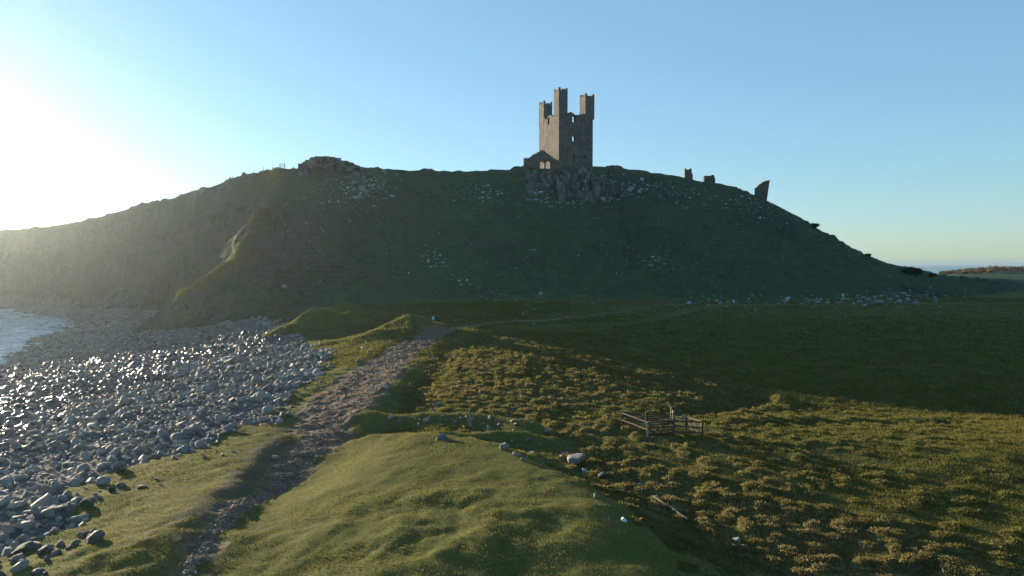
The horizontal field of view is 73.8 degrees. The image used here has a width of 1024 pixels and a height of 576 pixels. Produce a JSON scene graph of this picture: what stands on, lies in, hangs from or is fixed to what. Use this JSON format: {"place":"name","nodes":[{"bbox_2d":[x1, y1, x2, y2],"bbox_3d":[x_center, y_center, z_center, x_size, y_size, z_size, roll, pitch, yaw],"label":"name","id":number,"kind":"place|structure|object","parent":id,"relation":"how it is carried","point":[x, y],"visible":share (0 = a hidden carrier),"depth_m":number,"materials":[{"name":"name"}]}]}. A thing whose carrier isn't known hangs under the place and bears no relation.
{"place":"outdoors","nodes":[
{"label":"outdoors","id":0,"kind":"place"},
{"bbox_2d":[0,293,338,557],"bbox_3d":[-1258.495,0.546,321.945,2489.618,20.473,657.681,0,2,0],"label":"beach","id":1,"kind":"structure","parent":0,"point":[17,303],"depth_m":42.49,"materials":[{"name":"stone"}]},
{"bbox_2d":[0,533,9,542],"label":"beach boulder","id":2,"kind":"object","parent":1,"relation":"on","point":[4,538],"visible":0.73,"depth_m":23.61,"materials":[{"name":"stone"}]},
{"bbox_2d":[0,495,11,507],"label":"beach boulder","id":3,"kind":"object","parent":1,"relation":"on","point":[5,500],"visible":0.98,"depth_m":27.38,"materials":[{"name":"stone"}]},
{"bbox_2d":[0,479,13,485],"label":"beach boulder","id":4,"kind":"object","parent":1,"relation":"on","point":[5,482],"visible":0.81,"depth_m":31.53,"materials":[{"name":"stone"}]},
{"bbox_2d":[1,546,14,556],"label":"beach boulder","id":5,"kind":"object","parent":1,"relation":"on","point":[6,551],"visible":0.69,"depth_m":22.25,"materials":[{"name":"stone"}]},
{"bbox_2d":[0,524,17,533],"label":"beach boulder","id":6,"kind":"object","parent":1,"relation":"on","point":[7,529],"visible":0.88,"depth_m":24.16,"materials":[{"name":"stone"}]},
{"bbox_2d":[3,420,14,427],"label":"beach boulder","id":7,"kind":"object","parent":1,"relation":"on","point":[8,423],"visible":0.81,"depth_m":49.13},
{"bbox_2d":[9,541,20,546],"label":"beach boulder","id":8,"kind":"object","parent":1,"relation":"on","point":[15,543],"visible":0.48,"depth_m":22.70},
{"bbox_2d":[9,441,21,446],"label":"beach boulder","id":9,"kind":"object","parent":1,"relation":"on","point":[13,443],"visible":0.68,"depth_m":40.23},
{"bbox_2d":[10,462,22,468],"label":"beach boulder","id":10,"kind":"object","parent":1,"relation":"on","point":[14,465],"visible":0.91,"depth_m":35.34,"materials":[{"name":"stone"}]},
{"bbox_2d":[12,514,26,524],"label":"beach boulder","id":11,"kind":"object","parent":1,"relation":"on","point":[16,518],"visible":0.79,"depth_m":24.86,"materials":[{"name":"stone"}]},
{"bbox_2d":[15,501,25,507],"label":"beach boulder","id":12,"kind":"object","parent":1,"relation":"on","point":[21,503],"visible":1,"depth_m":27.29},
{"bbox_2d":[14,475,28,480],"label":"beach boulder","id":13,"kind":"object","parent":1,"relation":"on","point":[19,477],"visible":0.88,"depth_m":31.96,"materials":[{"name":"stone"}]},
{"bbox_2d":[14,534,28,543],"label":"beach boulder","id":14,"kind":"object","parent":1,"relation":"on","point":[21,539],"visible":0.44,"depth_m":23.04,"materials":[{"name":"stone"}]},
{"bbox_2d":[17,386,30,391],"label":"beach boulder","id":15,"kind":"object","parent":1,"relation":"on","point":[23,388],"visible":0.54,"depth_m":69.38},
{"bbox_2d":[16,521,36,528],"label":"beach boulder","id":16,"kind":"object","parent":1,"relation":"on","point":[25,524],"visible":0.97,"depth_m":24.22,"materials":[{"name":"stone"}]},
{"bbox_2d":[29,484,39,490],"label":"beach boulder","id":17,"kind":"object","parent":1,"relation":"on","point":[36,487],"visible":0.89,"depth_m":30.44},
{"bbox_2d":[30,505,40,514],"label":"beach boulder","id":18,"kind":"object","parent":1,"relation":"on","point":[34,509],"visible":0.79,"depth_m":25.42,"materials":[{"name":"stone"}]},
{"bbox_2d":[34,378,46,382],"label":"beach boulder","id":19,"kind":"object","parent":1,"relation":"on","point":[39,380],"visible":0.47,"depth_m":74.52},
{"bbox_2d":[30,493,59,507],"bbox_3d":[-18.423,8.480,27.108,0.971,0.643,1.108,1,2,31],"label":"boulder","id":20,"kind":"object","parent":1,"relation":"on","point":[48,499],"visible":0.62,"depth_m":26.84,"materials":[{"name":"stone"}]},
{"bbox_2d":[38,485,55,494],"bbox_3d":[-20.235,8.773,29.635,0.791,0.439,0.672,-6,5,9],"label":"beach boulder","id":21,"kind":"object","parent":1,"relation":"on","point":[46,489],"visible":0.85,"depth_m":29.49,"materials":[{"name":"stone"}]},
{"bbox_2d":[41,424,52,429],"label":"beach boulder","id":22,"kind":"object","parent":1,"relation":"on","point":[46,426],"visible":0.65,"depth_m":45.49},
{"bbox_2d":[40,507,59,517],"bbox_3d":[-17.232,8.404,25.473,0.350,0.463,0.666,1,2,31],"label":"beach boulder","id":23,"kind":"object","parent":1,"relation":"on","point":[49,512],"visible":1,"depth_m":25.30,"materials":[{"name":"stone"}]},
{"bbox_2d":[47,434,55,440],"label":"beach boulder","id":24,"kind":"object","parent":1,"relation":"on","point":[52,436],"visible":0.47,"depth_m":41.28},
{"bbox_2d":[46,420,56,424],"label":"beach boulder","id":25,"kind":"object","parent":1,"relation":"on","point":[49,422],"visible":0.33,"depth_m":46.89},
{"bbox_2d":[49,461,58,466],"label":"beach boulder","id":26,"kind":"object","parent":1,"relation":"on","point":[53,463],"visible":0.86,"depth_m":35.17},
{"bbox_2d":[46,505,64,513],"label":"edge stone","id":27,"kind":"object","parent":1,"relation":"on","point":[59,508],"visible":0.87,"depth_m":25.58,"materials":[{"name":"stone"}]},
{"bbox_2d":[50,527,61,533],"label":"boulder","id":28,"kind":"object","parent":1,"relation":"on","point":[53,530],"visible":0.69,"depth_m":23.78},
{"bbox_2d":[51,481,61,489],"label":"beach boulder","id":29,"kind":"object","parent":1,"relation":"on","point":[55,485],"visible":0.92,"depth_m":29.95,"materials":[{"name":"stone"}]},
{"bbox_2d":[54,435,65,440],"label":"beach boulder","id":30,"kind":"object","parent":1,"relation":"on","point":[59,437],"visible":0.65,"depth_m":40.91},
{"bbox_2d":[57,426,66,434],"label":"beach boulder","id":31,"kind":"object","parent":1,"relation":"on","point":[61,428],"visible":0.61,"depth_m":43.33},
{"bbox_2d":[57,495,67,501],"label":"beach boulder","id":32,"kind":"object","parent":1,"relation":"on","point":[60,498],"visible":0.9,"depth_m":27.35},
{"bbox_2d":[58,430,69,435],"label":"beach boulder","id":33,"kind":"object","parent":1,"relation":"on","point":[62,432],"visible":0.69,"depth_m":42.37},
{"bbox_2d":[62,418,73,425],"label":"beach boulder","id":34,"kind":"object","parent":1,"relation":"on","point":[68,421],"visible":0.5,"depth_m":45.09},
{"bbox_2d":[66,414,75,419],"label":"beach boulder","id":35,"kind":"object","parent":1,"relation":"on","point":[72,417],"visible":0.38,"depth_m":47.36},
{"bbox_2d":[67,462,77,467],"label":"beach boulder","id":36,"kind":"object","parent":1,"relation":"on","point":[71,464],"visible":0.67,"depth_m":34.54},
{"bbox_2d":[70,438,80,446],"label":"beach boulder","id":37,"kind":"object","parent":1,"relation":"on","point":[74,441],"visible":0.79,"depth_m":39.99,"materials":[{"name":"stone"}]},
{"bbox_2d":[68,478,83,486],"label":"beach boulder","id":38,"kind":"object","parent":1,"relation":"on","point":[74,482],"visible":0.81,"depth_m":30.60,"materials":[{"name":"stone"}]},
{"bbox_2d":[69,514,88,522],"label":"beach boulder","id":39,"kind":"object","parent":1,"relation":"on","point":[77,519],"visible":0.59,"depth_m":24.88,"materials":[{"name":"stone"}]},
{"bbox_2d":[77,463,88,471],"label":"beach boulder","id":40,"kind":"object","parent":1,"relation":"on","point":[84,466],"visible":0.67,"depth_m":32.93,"materials":[{"name":"stone"}]},
{"bbox_2d":[80,452,88,458],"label":"beach boulder","id":41,"kind":"object","parent":1,"relation":"on","point":[83,455],"visible":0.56,"depth_m":35.85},
{"bbox_2d":[85,477,94,483],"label":"beach boulder","id":42,"kind":"object","parent":1,"relation":"on","point":[91,480],"visible":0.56,"depth_m":30.66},
{"bbox_2d":[94,409,107,418],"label":"beach boulder","id":43,"kind":"object","parent":1,"relation":"on","point":[102,413],"visible":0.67,"depth_m":46.78,"materials":[{"name":"stone"}]},
{"bbox_2d":[96,450,105,455],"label":"beach boulder","id":44,"kind":"object","parent":1,"relation":"on","point":[102,452],"visible":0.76,"depth_m":35.81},
{"bbox_2d":[100,462,112,470],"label":"beach boulder","id":45,"kind":"object","parent":1,"relation":"on","point":[105,466],"visible":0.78,"depth_m":32.61,"materials":[{"name":"stone"}]},
{"bbox_2d":[107,486,115,492],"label":"boulder","id":46,"kind":"object","parent":1,"relation":"on","point":[111,489],"visible":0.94,"depth_m":28.10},
{"bbox_2d":[107,455,117,461],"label":"beach boulder","id":47,"kind":"object","parent":1,"relation":"on","point":[110,458],"visible":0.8,"depth_m":34.50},
{"bbox_2d":[109,448,118,454],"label":"beach boulder","id":48,"kind":"object","parent":1,"relation":"on","point":[114,451],"visible":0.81,"depth_m":35.37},
{"bbox_2d":[113,434,125,439],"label":"beach boulder","id":49,"kind":"object","parent":1,"relation":"on","point":[118,437],"visible":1,"depth_m":39.76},
{"bbox_2d":[119,396,129,404],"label":"beach boulder","id":50,"kind":"object","parent":1,"relation":"on","point":[124,400],"visible":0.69,"depth_m":53.22,"materials":[{"name":"stone"}]},
{"bbox_2d":[119,426,133,431],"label":"beach boulder","id":51,"kind":"object","parent":1,"relation":"on","point":[128,429],"visible":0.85,"depth_m":41.87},
{"bbox_2d":[120,412,133,418],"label":"beach boulder","id":52,"kind":"object","parent":1,"relation":"on","point":[127,414],"visible":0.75,"depth_m":46.01,"materials":[{"name":"stone"}]},
{"bbox_2d":[134,446,146,450],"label":"beach boulder","id":53,"kind":"object","parent":1,"relation":"on","point":[138,448],"visible":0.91,"depth_m":36.13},
{"bbox_2d":[155,443,164,449],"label":"beach boulder","id":54,"kind":"object","parent":1,"relation":"on","point":[159,446],"visible":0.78,"depth_m":36.63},
{"bbox_2d":[158,429,168,436],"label":"beach boulder","id":55,"kind":"object","parent":1,"relation":"on","point":[161,432],"visible":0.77,"depth_m":38.62,"materials":[{"name":"stone"}]},
{"bbox_2d":[170,432,184,440],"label":"beach boulder","id":56,"kind":"object","parent":1,"relation":"on","point":[177,436],"visible":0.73,"depth_m":37.51,"materials":[{"name":"stone"}]},
{"bbox_2d":[173,383,185,390],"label":"beach boulder","id":57,"kind":"object","parent":1,"relation":"on","point":[179,386],"visible":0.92,"depth_m":57.30,"materials":[{"name":"stone"}]},
{"bbox_2d":[172,440,187,444],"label":"beach boulder","id":58,"kind":"object","parent":1,"relation":"on","point":[178,442],"visible":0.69,"depth_m":36.86,"materials":[{"name":"stone"}]},
{"bbox_2d":[176,445,189,451],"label":"beach boulder","id":59,"kind":"object","parent":1,"relation":"on","point":[184,448],"visible":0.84,"depth_m":35.07,"materials":[{"name":"stone"}]},
{"bbox_2d":[181,429,191,435],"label":"beach boulder","id":60,"kind":"object","parent":1,"relation":"on","point":[186,432],"visible":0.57,"depth_m":38.40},
{"bbox_2d":[0,282,376,548],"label":"beach stones","id":61,"kind":"object","parent":1,"relation":"on","point":[15,375],"visible":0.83,"depth_m":67.47,"materials":[{"name":"stone"}]},
{"bbox_2d":[193,425,200,431],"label":"beach boulder","id":62,"kind":"object","parent":1,"relation":"on","point":[197,428],"visible":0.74,"depth_m":39.43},
{"bbox_2d":[194,408,205,414],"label":"beach boulder","id":63,"kind":"object","parent":1,"relation":"on","point":[202,410],"visible":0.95,"depth_m":45.26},
{"bbox_2d":[195,440,205,448],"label":"beach boulder","id":64,"kind":"object","parent":1,"relation":"on","point":[199,444],"visible":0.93,"depth_m":35.55,"materials":[{"name":"stone"}]},
{"bbox_2d":[202,385,212,390],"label":"beach boulder","id":65,"kind":"object","parent":1,"relation":"on","point":[205,387],"visible":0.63,"depth_m":55.45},
{"bbox_2d":[208,380,216,386],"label":"beach boulder","id":66,"kind":"object","parent":1,"relation":"on","point":[212,383],"visible":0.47,"depth_m":56.83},
{"bbox_2d":[215,414,226,421],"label":"beach boulder","id":67,"kind":"object","parent":1,"relation":"on","point":[218,418],"visible":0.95,"depth_m":41.43,"materials":[{"name":"stone"}]},
{"bbox_2d":[223,423,234,430],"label":"beach boulder","id":68,"kind":"object","parent":1,"relation":"on","point":[229,427],"visible":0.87,"depth_m":38.38,"materials":[{"name":"stone"}]},
{"bbox_2d":[223,358,234,363],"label":"beach boulder","id":69,"kind":"object","parent":1,"relation":"on","point":[230,361],"visible":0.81,"depth_m":71.42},
{"bbox_2d":[251,375,261,382],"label":"beach boulder","id":70,"kind":"object","parent":1,"relation":"on","point":[255,378],"visible":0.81,"depth_m":56.20,"materials":[{"name":"stone"}]},
{"bbox_2d":[257,392,267,397],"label":"beach boulder","id":71,"kind":"object","parent":1,"relation":"on","point":[261,394],"visible":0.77,"depth_m":48.65,"materials":[{"name":"stone"}]},
{"bbox_2d":[263,406,272,413],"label":"beach boulder","id":72,"kind":"object","parent":1,"relation":"on","point":[267,409],"visible":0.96,"depth_m":43.64,"materials":[{"name":"stone"}]},
{"bbox_2d":[276,384,286,389],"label":"beach boulder","id":73,"kind":"object","parent":1,"relation":"on","point":[280,386],"visible":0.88,"depth_m":51.09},
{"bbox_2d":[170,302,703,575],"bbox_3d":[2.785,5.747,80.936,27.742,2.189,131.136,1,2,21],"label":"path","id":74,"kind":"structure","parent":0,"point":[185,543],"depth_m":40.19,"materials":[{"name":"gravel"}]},
{"bbox_2d":[0,270,1023,575],"bbox_3d":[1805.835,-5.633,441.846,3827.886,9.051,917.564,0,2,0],"label":"pasture","id":75,"kind":"structure","parent":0,"point":[390,542],"depth_m":28.50,"materials":[{"name":"plant"}]},
{"bbox_2d":[8,553,24,561],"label":"edge stone","id":76,"kind":"object","parent":75,"relation":"on","point":[16,558],"visible":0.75,"depth_m":21.20,"materials":[{"name":"stone"}]},
{"bbox_2d":[9,560,29,573],"bbox_3d":[-14.620,8.245,20.206,0.441,0.335,0.506,0,2,-2],"label":"boulder","id":77,"kind":"object","parent":75,"relation":"on","point":[20,566],"visible":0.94,"depth_m":20.11,"materials":[{"name":"stone"}]},
{"bbox_2d":[11,541,35,554],"bbox_3d":[-15.864,8.461,22.123,0.678,0.443,0.536,-5,-4,17],"label":"boulder","id":78,"kind":"object","parent":75,"relation":"on","point":[27,547],"visible":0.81,"depth_m":22.02,"materials":[{"name":"stone"}]},
{"bbox_2d":[30,568,45,574],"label":"edge stone","id":79,"kind":"object","parent":75,"relation":"on","point":[35,571],"visible":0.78,"depth_m":19.59,"materials":[{"name":"stone"}]},
{"bbox_2d":[33,541,42,547],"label":"edge stone","id":80,"kind":"object","parent":75,"relation":"on","point":[38,544],"visible":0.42,"depth_m":22.46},
{"bbox_2d":[36,544,54,554],"bbox_3d":[-14.705,8.273,21.513,0.431,0.383,0.569,0,2,1],"label":"boulder","id":81,"kind":"object","parent":75,"relation":"on","point":[44,549],"visible":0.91,"depth_m":21.36,"materials":[{"name":"stone"}]},
{"bbox_2d":[49,549,61,556],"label":"edge stone","id":82,"kind":"object","parent":75,"relation":"on","point":[55,552],"visible":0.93,"depth_m":21.02,"materials":[{"name":"stone"}]},
{"bbox_2d":[56,540,64,546],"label":"edge stone","id":83,"kind":"object","parent":75,"relation":"on","point":[60,543],"visible":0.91,"depth_m":21.89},
{"bbox_2d":[69,539,78,548],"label":"boulder","id":84,"kind":"object","parent":75,"relation":"on","point":[74,543],"visible":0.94,"depth_m":21.47,"materials":[{"name":"stone"}]},
{"bbox_2d":[79,530,90,537],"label":"edge stone","id":85,"kind":"object","parent":75,"relation":"on","point":[85,533],"visible":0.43,"depth_m":22.79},
{"bbox_2d":[80,499,93,507],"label":"boulder","id":86,"kind":"object","parent":75,"relation":"on","point":[85,503],"visible":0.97,"depth_m":26.19,"materials":[{"name":"stone"}]},
{"bbox_2d":[87,530,104,543],"bbox_3d":[-13.287,7.925,21.657,0.490,0.421,0.516,1,2,19],"label":"edge stone","id":87,"kind":"object","parent":75,"relation":"on","point":[96,536],"visible":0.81,"depth_m":21.54,"materials":[{"name":"stone"}]},
{"bbox_2d":[96,476,110,485],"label":"boulder","id":88,"kind":"object","parent":75,"relation":"on","point":[102,480],"visible":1,"depth_m":29.63,"materials":[{"name":"stone"}]},
{"bbox_2d":[112,463,126,471],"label":"boulder","id":89,"kind":"object","parent":75,"relation":"on","point":[118,467],"visible":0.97,"depth_m":31.79,"materials":[{"name":"stone"}]},
{"bbox_2d":[435,433,447,440],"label":"boulder","id":90,"kind":"object","parent":75,"relation":"on","point":[442,437],"visible":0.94,"depth_m":32.58,"materials":[{"name":"stone"}]},
{"bbox_2d":[499,442,508,450],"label":"boulder","id":91,"kind":"object","parent":75,"relation":"on","point":[504,446],"visible":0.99,"depth_m":30.21,"materials":[{"name":"stone"}]},
{"bbox_2d":[567,453,585,464],"bbox_3d":[2.883,7.757,30.806,0.807,0.540,0.712,1,2,20],"label":"boulder","id":92,"kind":"object","parent":75,"relation":"on","point":[576,458],"visible":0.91,"depth_m":30.57,"materials":[{"name":"stone"}]},
{"bbox_2d":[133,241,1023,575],"bbox_3d":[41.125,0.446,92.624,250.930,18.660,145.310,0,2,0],"label":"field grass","id":93,"kind":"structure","parent":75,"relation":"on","point":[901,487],"depth_m":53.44,"materials":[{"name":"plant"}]},
{"bbox_2d":[621,410,703,437],"bbox_3d":[8.246,7.500,37.520,3.627,1.361,2.936,-1,2,-18],"label":"sheep pen","id":94,"kind":"object","parent":75,"relation":"on","point":[662,423],"visible":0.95,"depth_m":36.88,"materials":[{"name":"wood"}]},
{"bbox_2d":[652,495,687,519],"bbox_3d":[5.806,8.058,25.110,0.105,0.110,2.354,-1,2,-18],"label":"timber rail","id":95,"kind":"object","parent":75,"relation":"on","point":[672,508],"visible":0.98,"depth_m":24.87,"materials":[{"name":"wood"}]},
{"bbox_2d":[383,316,1023,575],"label":"tussock grass","id":96,"kind":"structure","parent":75,"relation":"on","point":[789,548],"depth_m":35.67,"materials":[{"name":"plant"}]},
{"bbox_2d":[0,165,1023,333],"bbox_3d":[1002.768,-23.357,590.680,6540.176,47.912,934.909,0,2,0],"label":"hill","id":97,"kind":"structure","parent":0,"point":[156,252],"depth_m":161.95,"materials":[{"name":"plant"}]},
{"bbox_2d":[14,166,272,228],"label":"wire fence","id":98,"kind":"object","parent":97,"relation":"on","point":[153,200],"visible":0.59,"depth_m":215.63,"materials":[{"name":"metal"}]},
{"bbox_2d":[176,167,278,295],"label":"grassy slope","id":99,"kind":"structure","parent":97,"relation":"on","point":[217,268],"depth_m":148.13,"materials":[{"name":"plant"}]},
{"bbox_2d":[299,156,362,175],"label":"rock crag","id":100,"kind":"structure","parent":97,"relation":"on","point":[329,163],"depth_m":167.41,"materials":[{"name":"stone"}]},
{"bbox_2d":[524,169,555,192],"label":"rock crag","id":101,"kind":"structure","parent":97,"relation":"on","point":[532,185],"depth_m":174.00,"materials":[{"name":"stone"}]},
{"bbox_2d":[523,150,559,170],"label":"ruined wall","id":102,"kind":"structure","parent":97,"relation":"on","point":[534,160],"depth_m":183.19,"materials":[{"name":"stone"}]},
{"bbox_2d":[539,87,593,168],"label":"castle tower","id":103,"kind":"structure","parent":97,"relation":"on","point":[559,129],"depth_m":186.76,"materials":[{"name":"stone"}]},
{"bbox_2d":[555,167,600,202],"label":"rock crag","id":104,"kind":"structure","parent":97,"relation":"on","point":[582,184],"depth_m":170.60,"materials":[{"name":"stone"}]},
{"bbox_2d":[221,173,974,344],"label":"hillside scree","id":105,"kind":"structure","parent":97,"relation":"on","point":[483,201],"depth_m":161.93,"materials":[{"name":"stone"}]},
{"bbox_2d":[599,174,617,202],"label":"rock crag","id":106,"kind":"structure","parent":97,"relation":"on","point":[609,193],"depth_m":171.69,"materials":[{"name":"stone"}]},
{"bbox_2d":[684,168,692,179],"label":"ruined wall","id":107,"kind":"structure","parent":97,"relation":"on","point":[688,174],"depth_m":186.45,"materials":[{"name":"stone"}]},
{"bbox_2d":[703,175,714,182],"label":"ruined wall","id":108,"kind":"structure","parent":97,"relation":"on","point":[710,178],"depth_m":186.94,"materials":[{"name":"stone"}]},
{"bbox_2d":[754,180,769,200],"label":"ruined wall","id":109,"kind":"structure","parent":97,"relation":"on","point":[761,189],"depth_m":185.33,"materials":[{"name":"stone"}]},
{"bbox_2d":[900,268,923,274],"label":"shrub","id":110,"kind":"object","parent":97,"relation":"on","point":[912,271],"visible":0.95,"depth_m":172.35,"materials":[{"name":"green plant"}]},
{"bbox_2d":[938,265,1023,274],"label":"woodland","id":111,"kind":"object","parent":97,"relation":"on","point":[989,269],"visible":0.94,"depth_m":608.73,"materials":[{"name":"green plant"}]},
{"bbox_2d":[0,265,1023,369],"bbox_3d":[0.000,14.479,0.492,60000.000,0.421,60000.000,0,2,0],"label":"sea","id":112,"kind":"structure","parent":0,"point":[17,331],"depth_m":164.37,"materials":[{"name":"liquid"}]},
{"bbox_2d":[0,0,1023,264],"label":"sky","id":113,"kind":"structure","parent":0,"point":[895,128],"materials":[{"name":"blue"}]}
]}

